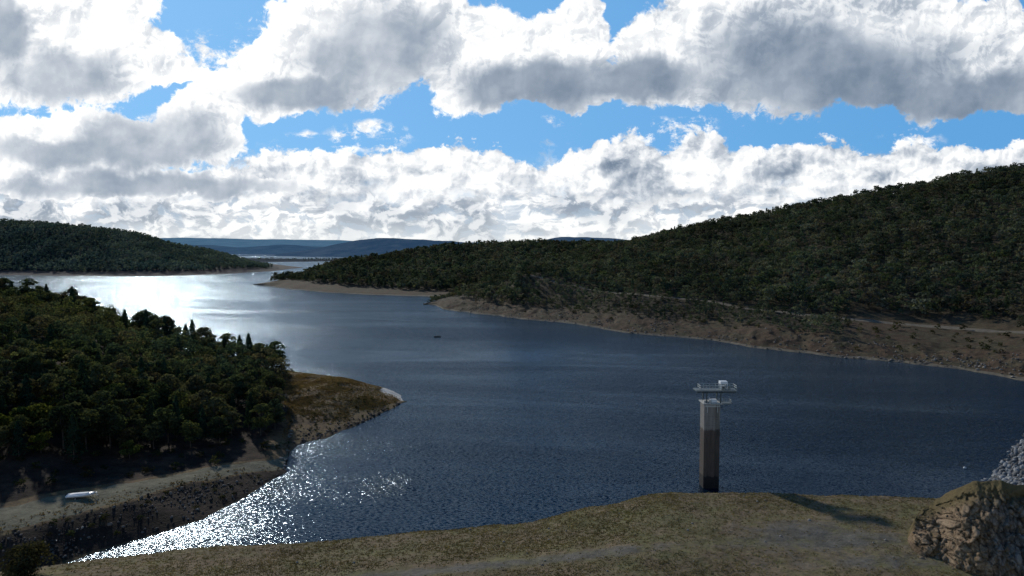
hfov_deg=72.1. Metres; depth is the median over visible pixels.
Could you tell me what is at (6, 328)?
gum tree
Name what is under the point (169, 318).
gum tree
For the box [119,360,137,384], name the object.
gum tree
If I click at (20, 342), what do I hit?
gum tree
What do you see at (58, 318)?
forest
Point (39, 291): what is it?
gum tree
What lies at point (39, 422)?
gum tree
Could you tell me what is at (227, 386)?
gum tree
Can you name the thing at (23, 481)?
shrub
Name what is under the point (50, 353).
gum tree
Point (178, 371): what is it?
cypress pine
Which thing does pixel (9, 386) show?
gum tree
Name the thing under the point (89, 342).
gum tree
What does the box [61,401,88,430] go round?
gum tree
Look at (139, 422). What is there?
gum tree
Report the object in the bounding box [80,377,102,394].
gum tree
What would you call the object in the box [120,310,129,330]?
cypress pine
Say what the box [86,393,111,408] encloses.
gum tree
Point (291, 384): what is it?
spur grass
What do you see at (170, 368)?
gum tree
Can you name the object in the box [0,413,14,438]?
wattle tree
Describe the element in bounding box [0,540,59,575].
corner bush
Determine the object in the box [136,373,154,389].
gum tree
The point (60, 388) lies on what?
gum tree
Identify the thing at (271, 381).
gum tree
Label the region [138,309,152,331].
cypress pine
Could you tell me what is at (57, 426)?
gum tree
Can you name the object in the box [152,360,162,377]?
gum tree
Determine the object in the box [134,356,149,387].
cypress pine
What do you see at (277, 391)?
gum tree
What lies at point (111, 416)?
gum tree
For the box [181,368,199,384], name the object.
gum tree
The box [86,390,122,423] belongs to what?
gum tree
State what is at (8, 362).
gum tree
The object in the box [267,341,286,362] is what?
gum tree
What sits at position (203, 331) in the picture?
gum tree
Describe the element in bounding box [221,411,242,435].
gum tree
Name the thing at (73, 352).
gum tree
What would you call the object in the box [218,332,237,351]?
gum tree
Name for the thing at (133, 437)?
gum tree
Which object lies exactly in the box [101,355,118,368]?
gum tree
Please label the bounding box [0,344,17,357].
gum tree
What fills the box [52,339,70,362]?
gum tree
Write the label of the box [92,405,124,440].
gum tree
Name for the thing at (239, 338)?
cypress pine
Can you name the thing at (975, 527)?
rock outcrop
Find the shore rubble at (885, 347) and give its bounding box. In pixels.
[437,299,1023,373]
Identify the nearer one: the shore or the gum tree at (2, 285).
the gum tree at (2, 285)
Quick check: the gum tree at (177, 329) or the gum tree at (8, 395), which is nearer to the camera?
the gum tree at (8, 395)
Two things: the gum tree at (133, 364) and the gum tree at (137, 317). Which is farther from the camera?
the gum tree at (137, 317)
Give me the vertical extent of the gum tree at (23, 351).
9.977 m
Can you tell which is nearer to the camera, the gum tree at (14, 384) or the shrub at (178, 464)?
the shrub at (178, 464)
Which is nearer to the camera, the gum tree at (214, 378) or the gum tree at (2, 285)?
the gum tree at (214, 378)
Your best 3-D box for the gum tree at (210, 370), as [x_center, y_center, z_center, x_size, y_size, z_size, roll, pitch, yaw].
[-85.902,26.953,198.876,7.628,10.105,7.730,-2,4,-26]
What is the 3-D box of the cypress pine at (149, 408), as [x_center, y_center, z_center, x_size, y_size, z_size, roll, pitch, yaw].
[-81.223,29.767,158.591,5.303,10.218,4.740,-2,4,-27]
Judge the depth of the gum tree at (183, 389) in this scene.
177.07 m
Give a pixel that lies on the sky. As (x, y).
(349, 120)
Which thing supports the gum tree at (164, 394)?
on the hill at (34, 494)
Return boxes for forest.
[0,218,272,272]
[0,286,294,390]
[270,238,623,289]
[427,162,1023,334]
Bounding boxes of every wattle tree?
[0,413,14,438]
[6,406,36,428]
[26,431,52,452]
[28,403,58,428]
[98,383,125,399]
[119,440,143,458]
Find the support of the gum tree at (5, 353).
on the hill at (34, 494)
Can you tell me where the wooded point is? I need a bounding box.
[253,247,539,296]
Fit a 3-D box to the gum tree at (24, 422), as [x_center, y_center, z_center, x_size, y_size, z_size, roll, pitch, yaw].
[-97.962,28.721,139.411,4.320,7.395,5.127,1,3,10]
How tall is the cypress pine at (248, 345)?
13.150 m
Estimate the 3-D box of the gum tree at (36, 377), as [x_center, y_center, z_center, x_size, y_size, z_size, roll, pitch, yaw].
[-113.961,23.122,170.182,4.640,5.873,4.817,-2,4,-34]
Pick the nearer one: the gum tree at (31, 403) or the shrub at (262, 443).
the gum tree at (31, 403)
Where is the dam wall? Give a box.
[982,433,1023,484]
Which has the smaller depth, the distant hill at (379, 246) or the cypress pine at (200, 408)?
the cypress pine at (200, 408)
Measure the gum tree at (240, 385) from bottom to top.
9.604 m
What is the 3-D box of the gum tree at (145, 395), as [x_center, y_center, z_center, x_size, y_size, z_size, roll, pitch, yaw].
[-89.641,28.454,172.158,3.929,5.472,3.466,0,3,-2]
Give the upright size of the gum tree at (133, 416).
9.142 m
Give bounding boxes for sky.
[0,0,1023,242]
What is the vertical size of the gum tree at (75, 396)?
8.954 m
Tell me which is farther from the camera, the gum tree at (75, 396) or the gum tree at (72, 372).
the gum tree at (72, 372)
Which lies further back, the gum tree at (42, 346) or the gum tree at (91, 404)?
the gum tree at (42, 346)
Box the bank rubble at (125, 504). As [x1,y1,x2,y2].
[0,405,396,564]
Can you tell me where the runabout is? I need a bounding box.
[65,492,94,497]
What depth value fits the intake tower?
140.57 m
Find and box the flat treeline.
[245,257,347,260]
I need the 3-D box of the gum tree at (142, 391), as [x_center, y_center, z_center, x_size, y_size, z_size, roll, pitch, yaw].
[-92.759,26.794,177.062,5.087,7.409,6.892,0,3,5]
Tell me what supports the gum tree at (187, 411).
on the hill at (34, 494)
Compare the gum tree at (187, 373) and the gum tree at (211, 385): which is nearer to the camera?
the gum tree at (211, 385)
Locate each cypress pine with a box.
[7,420,31,456]
[16,373,37,414]
[21,323,30,344]
[44,283,50,295]
[44,324,55,347]
[60,414,87,459]
[68,286,77,310]
[75,358,86,385]
[81,373,92,407]
[90,341,98,358]
[91,302,96,310]
[95,351,103,365]
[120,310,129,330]
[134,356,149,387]
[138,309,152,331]
[142,398,164,431]
[159,358,169,376]
[160,315,169,336]
[166,319,174,334]
[169,396,184,436]
[175,367,180,378]
[183,324,188,341]
[186,319,196,348]
[196,404,207,431]
[197,408,208,440]
[203,373,214,394]
[218,336,229,359]
[236,335,242,355]
[243,333,252,357]
[244,392,256,422]
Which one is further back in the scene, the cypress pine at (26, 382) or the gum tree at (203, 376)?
the gum tree at (203, 376)
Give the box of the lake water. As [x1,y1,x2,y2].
[0,254,1023,563]
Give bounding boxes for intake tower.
[693,380,736,488]
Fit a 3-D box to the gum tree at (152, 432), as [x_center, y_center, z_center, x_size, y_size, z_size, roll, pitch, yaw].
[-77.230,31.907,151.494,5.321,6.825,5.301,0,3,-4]
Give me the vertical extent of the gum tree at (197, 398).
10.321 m
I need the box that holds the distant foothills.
[192,245,320,253]
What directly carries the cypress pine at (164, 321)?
on the hill at (34, 494)
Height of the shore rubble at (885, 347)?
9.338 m
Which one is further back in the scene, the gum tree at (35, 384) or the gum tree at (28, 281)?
the gum tree at (28, 281)
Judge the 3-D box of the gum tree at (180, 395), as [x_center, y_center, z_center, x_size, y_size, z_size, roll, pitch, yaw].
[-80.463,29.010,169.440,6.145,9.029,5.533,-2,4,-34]
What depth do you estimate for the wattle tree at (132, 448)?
145.12 m
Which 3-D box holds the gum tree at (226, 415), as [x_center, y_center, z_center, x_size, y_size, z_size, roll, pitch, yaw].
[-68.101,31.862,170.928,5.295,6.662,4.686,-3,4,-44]
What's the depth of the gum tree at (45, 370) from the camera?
174.00 m
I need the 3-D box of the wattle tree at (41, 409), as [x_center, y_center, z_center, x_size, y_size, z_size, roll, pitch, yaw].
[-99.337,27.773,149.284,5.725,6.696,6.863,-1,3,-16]
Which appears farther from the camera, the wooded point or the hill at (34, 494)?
the wooded point
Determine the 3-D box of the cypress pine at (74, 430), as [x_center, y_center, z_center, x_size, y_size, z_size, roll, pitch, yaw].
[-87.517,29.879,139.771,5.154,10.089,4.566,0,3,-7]
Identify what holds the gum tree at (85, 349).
on the hill at (34, 494)
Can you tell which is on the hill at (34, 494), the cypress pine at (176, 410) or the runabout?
the cypress pine at (176, 410)
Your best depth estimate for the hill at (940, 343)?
391.82 m
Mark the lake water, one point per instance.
(490, 420)
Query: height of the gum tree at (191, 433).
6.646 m
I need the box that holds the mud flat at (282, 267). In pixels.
[258,264,302,271]
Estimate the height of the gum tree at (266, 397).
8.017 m
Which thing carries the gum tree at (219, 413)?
on the hill at (34, 494)
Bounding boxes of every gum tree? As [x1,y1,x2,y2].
[0,277,13,290]
[0,278,5,288]
[0,324,17,350]
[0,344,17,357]
[0,346,26,374]
[0,359,22,382]
[0,380,19,412]
[0,381,15,403]
[0,425,10,446]
[5,414,32,445]
[7,382,18,389]
[8,347,33,378]
[10,338,39,358]
[14,378,45,400]
[18,278,38,294]
[23,351,50,375]
[25,402,35,417]
[30,372,50,385]
[30,418,50,436]
[31,289,52,304]
[35,344,46,349]
[35,373,70,399]
[38,348,58,367]
[39,367,55,373]
[42,406,82,448]
[43,359,60,373]
[45,292,60,305]
[48,339,72,362]
[50,382,76,404]
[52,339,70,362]
[53,392,88,414]
[56,366,70,382]
[58,288,82,302]
[59,349,86,372]
[59,369,82,392]
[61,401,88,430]
[62,409,103,448]
[67,340,94,357]
[67,354,99,375]
[74,390,88,407]
[76,345,96,368]
[80,297,104,313]
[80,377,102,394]
[85,340,102,356]
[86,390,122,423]
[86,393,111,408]
[88,364,119,387]
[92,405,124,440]
[96,404,128,447]
[97,368,111,385]
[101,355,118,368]
[105,307,119,320]
[105,346,120,355]
[108,353,134,373]
[109,359,134,378]
[109,385,130,409]
[111,373,142,398]
[113,380,132,397]
[116,398,142,433]
[116,428,140,446]
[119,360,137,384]
[120,367,143,395]
[125,418,147,444]
[129,311,153,329]
[129,379,155,399]
[130,396,147,416]
[133,357,157,373]
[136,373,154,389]
[140,393,148,409]
[140,421,165,448]
[145,362,160,381]
[145,407,183,442]
[146,381,171,405]
[149,315,161,328]
[149,318,166,336]
[149,372,160,386]
[152,316,176,335]
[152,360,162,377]
[153,359,176,374]
[155,382,179,402]
[157,374,185,406]
[164,391,189,414]
[170,326,186,342]
[175,387,193,406]
[178,364,197,383]
[179,420,203,447]
[180,375,204,391]
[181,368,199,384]
[181,407,198,425]
[188,389,216,414]
[190,374,206,389]
[192,327,219,345]
[200,366,219,378]
[201,396,230,421]
[203,375,223,392]
[203,383,223,401]
[207,416,231,444]
[216,404,235,415]
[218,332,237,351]
[218,383,237,403]
[220,379,229,392]
[221,407,242,422]
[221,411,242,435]
[224,375,253,407]
[237,372,257,404]
[240,387,261,413]
[244,385,270,403]
[248,343,270,366]
[249,403,275,435]
[257,390,278,405]
[261,373,285,393]
[263,398,284,429]
[264,404,284,424]
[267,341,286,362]
[269,387,286,402]
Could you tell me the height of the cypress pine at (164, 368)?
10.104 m
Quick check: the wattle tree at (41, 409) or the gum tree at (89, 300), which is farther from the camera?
the gum tree at (89, 300)
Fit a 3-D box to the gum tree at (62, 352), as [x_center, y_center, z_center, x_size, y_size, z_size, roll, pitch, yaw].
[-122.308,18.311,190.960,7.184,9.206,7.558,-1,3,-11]
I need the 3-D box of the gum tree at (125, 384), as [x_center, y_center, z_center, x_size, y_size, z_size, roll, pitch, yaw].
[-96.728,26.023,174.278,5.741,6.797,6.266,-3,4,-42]
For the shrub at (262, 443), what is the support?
on the hill at (34, 494)
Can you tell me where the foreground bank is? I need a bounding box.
[0,493,980,575]
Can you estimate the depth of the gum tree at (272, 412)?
179.02 m
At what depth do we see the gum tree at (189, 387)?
186.65 m
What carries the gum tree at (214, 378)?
on the hill at (34, 494)
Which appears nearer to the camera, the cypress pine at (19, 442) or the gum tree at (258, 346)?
the cypress pine at (19, 442)
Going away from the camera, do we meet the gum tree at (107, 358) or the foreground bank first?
the foreground bank
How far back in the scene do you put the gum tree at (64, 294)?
282.45 m
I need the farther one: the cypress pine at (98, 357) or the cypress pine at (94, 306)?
the cypress pine at (94, 306)
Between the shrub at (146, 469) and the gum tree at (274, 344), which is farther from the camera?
the gum tree at (274, 344)
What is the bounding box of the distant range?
[161,238,477,246]
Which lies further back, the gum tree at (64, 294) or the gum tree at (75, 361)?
the gum tree at (64, 294)
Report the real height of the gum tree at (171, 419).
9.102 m
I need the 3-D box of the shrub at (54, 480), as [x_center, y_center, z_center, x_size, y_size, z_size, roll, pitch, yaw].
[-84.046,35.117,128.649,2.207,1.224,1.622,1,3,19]
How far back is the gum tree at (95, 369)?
173.09 m
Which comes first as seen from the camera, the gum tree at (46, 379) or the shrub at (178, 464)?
the shrub at (178, 464)
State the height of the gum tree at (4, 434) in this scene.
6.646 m
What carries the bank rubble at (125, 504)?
on the hill at (34, 494)
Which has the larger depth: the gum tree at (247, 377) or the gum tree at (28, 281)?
the gum tree at (28, 281)
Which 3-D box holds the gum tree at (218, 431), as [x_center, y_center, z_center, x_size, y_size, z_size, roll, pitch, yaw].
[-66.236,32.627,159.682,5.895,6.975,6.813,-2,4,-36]
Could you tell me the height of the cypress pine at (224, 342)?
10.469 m
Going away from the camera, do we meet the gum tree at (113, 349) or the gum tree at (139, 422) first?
the gum tree at (139, 422)
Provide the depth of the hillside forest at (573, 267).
528.64 m
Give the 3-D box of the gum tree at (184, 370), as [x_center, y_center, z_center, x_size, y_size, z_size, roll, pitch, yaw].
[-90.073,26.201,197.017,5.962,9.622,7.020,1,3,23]
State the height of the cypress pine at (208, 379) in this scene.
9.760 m
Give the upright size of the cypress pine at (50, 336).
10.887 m
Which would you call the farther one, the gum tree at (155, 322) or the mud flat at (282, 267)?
the mud flat at (282, 267)
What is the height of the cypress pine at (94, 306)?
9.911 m
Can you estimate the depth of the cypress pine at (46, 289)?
288.52 m
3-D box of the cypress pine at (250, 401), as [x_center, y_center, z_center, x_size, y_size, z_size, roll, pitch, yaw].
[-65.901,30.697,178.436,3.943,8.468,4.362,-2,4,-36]
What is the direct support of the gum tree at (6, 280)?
on the hill at (34, 494)
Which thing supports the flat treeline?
on the tree lined flat at (280, 260)
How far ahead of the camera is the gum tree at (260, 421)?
169.71 m
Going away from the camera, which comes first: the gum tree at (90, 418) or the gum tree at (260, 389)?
the gum tree at (90, 418)
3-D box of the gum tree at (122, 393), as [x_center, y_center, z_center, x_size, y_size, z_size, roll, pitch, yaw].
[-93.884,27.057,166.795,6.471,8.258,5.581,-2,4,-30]
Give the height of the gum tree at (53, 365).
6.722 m
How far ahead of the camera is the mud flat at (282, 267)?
1714.53 m
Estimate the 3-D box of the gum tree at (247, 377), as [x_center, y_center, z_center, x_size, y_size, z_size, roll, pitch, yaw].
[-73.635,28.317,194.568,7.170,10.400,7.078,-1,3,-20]
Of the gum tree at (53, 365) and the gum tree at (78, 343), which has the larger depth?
the gum tree at (78, 343)
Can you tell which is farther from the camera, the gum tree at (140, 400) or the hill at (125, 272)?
the hill at (125, 272)
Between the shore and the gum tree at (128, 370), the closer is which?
the gum tree at (128, 370)
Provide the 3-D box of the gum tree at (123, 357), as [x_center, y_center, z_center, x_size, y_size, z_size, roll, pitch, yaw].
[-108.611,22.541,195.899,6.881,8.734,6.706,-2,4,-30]
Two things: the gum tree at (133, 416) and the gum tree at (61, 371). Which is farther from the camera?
the gum tree at (61, 371)
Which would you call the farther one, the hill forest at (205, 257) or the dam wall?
the hill forest at (205, 257)
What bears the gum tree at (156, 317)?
on the hill at (34, 494)
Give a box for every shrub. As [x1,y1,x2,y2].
[11,477,28,484]
[45,476,58,483]
[141,466,154,472]
[151,450,162,455]
[170,462,183,469]
[209,455,220,464]
[258,441,270,447]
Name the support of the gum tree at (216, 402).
on the hill at (34, 494)
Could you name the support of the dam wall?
in the lake water
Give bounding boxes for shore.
[238,255,364,256]
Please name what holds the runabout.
on the boat trailer
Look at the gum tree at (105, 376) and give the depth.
182.01 m
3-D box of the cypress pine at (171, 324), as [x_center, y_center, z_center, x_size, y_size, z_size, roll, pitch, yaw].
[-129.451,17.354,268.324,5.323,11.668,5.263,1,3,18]
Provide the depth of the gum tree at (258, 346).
236.99 m
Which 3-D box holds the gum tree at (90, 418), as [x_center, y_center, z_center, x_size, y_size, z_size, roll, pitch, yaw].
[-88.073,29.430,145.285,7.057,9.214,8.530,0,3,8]
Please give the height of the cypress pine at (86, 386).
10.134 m
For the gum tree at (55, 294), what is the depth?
277.18 m
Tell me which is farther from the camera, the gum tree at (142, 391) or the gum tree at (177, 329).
the gum tree at (177, 329)
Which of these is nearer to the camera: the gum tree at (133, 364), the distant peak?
the gum tree at (133, 364)
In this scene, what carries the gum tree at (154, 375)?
on the hill at (34, 494)
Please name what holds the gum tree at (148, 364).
on the hill at (34, 494)
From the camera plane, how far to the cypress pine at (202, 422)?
161.12 m
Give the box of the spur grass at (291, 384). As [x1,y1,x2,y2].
[0,370,399,533]
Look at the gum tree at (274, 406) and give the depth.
174.52 m
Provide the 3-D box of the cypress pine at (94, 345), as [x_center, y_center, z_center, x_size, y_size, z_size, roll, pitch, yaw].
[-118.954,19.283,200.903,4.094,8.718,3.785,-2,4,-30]
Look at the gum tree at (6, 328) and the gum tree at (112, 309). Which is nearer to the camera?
the gum tree at (6, 328)
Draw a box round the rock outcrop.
[908,480,1023,575]
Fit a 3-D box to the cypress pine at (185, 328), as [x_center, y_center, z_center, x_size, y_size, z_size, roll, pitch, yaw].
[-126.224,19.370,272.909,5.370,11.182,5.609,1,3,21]
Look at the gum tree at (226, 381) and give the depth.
198.86 m
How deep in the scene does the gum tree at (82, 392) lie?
156.80 m
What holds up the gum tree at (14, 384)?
on the hill at (34, 494)
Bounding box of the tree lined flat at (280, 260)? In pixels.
[245,258,333,261]
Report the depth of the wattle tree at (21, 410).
146.02 m
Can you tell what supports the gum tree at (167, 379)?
on the hill at (34, 494)
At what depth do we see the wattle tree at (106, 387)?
169.98 m
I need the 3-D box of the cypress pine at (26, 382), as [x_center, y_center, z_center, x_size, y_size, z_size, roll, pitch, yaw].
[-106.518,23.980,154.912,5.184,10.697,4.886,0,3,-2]
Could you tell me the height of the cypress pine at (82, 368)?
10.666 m
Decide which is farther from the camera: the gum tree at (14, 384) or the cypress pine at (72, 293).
the cypress pine at (72, 293)
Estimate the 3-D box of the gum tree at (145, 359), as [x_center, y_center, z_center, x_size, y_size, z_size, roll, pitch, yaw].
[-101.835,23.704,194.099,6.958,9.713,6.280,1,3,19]
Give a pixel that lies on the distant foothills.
(274, 249)
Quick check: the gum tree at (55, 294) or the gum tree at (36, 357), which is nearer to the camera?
the gum tree at (36, 357)
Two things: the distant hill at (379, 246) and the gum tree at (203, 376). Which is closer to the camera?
the gum tree at (203, 376)
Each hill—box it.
[0,224,278,275]
[0,308,406,568]
[275,238,479,255]
[423,174,1023,380]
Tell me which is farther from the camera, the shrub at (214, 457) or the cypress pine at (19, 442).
the shrub at (214, 457)
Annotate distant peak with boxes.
[536,237,624,241]
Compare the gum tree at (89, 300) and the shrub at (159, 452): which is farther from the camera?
the gum tree at (89, 300)
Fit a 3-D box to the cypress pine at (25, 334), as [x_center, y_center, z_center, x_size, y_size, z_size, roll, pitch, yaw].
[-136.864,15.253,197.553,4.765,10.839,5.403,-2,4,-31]
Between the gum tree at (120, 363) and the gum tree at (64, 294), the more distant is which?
the gum tree at (64, 294)
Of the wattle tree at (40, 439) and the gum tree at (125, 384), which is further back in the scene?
the gum tree at (125, 384)
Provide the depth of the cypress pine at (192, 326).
259.66 m
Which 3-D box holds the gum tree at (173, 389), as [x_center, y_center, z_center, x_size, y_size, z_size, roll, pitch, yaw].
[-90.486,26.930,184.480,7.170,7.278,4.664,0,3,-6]
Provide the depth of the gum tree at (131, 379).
177.42 m
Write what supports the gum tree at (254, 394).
on the hill at (34, 494)

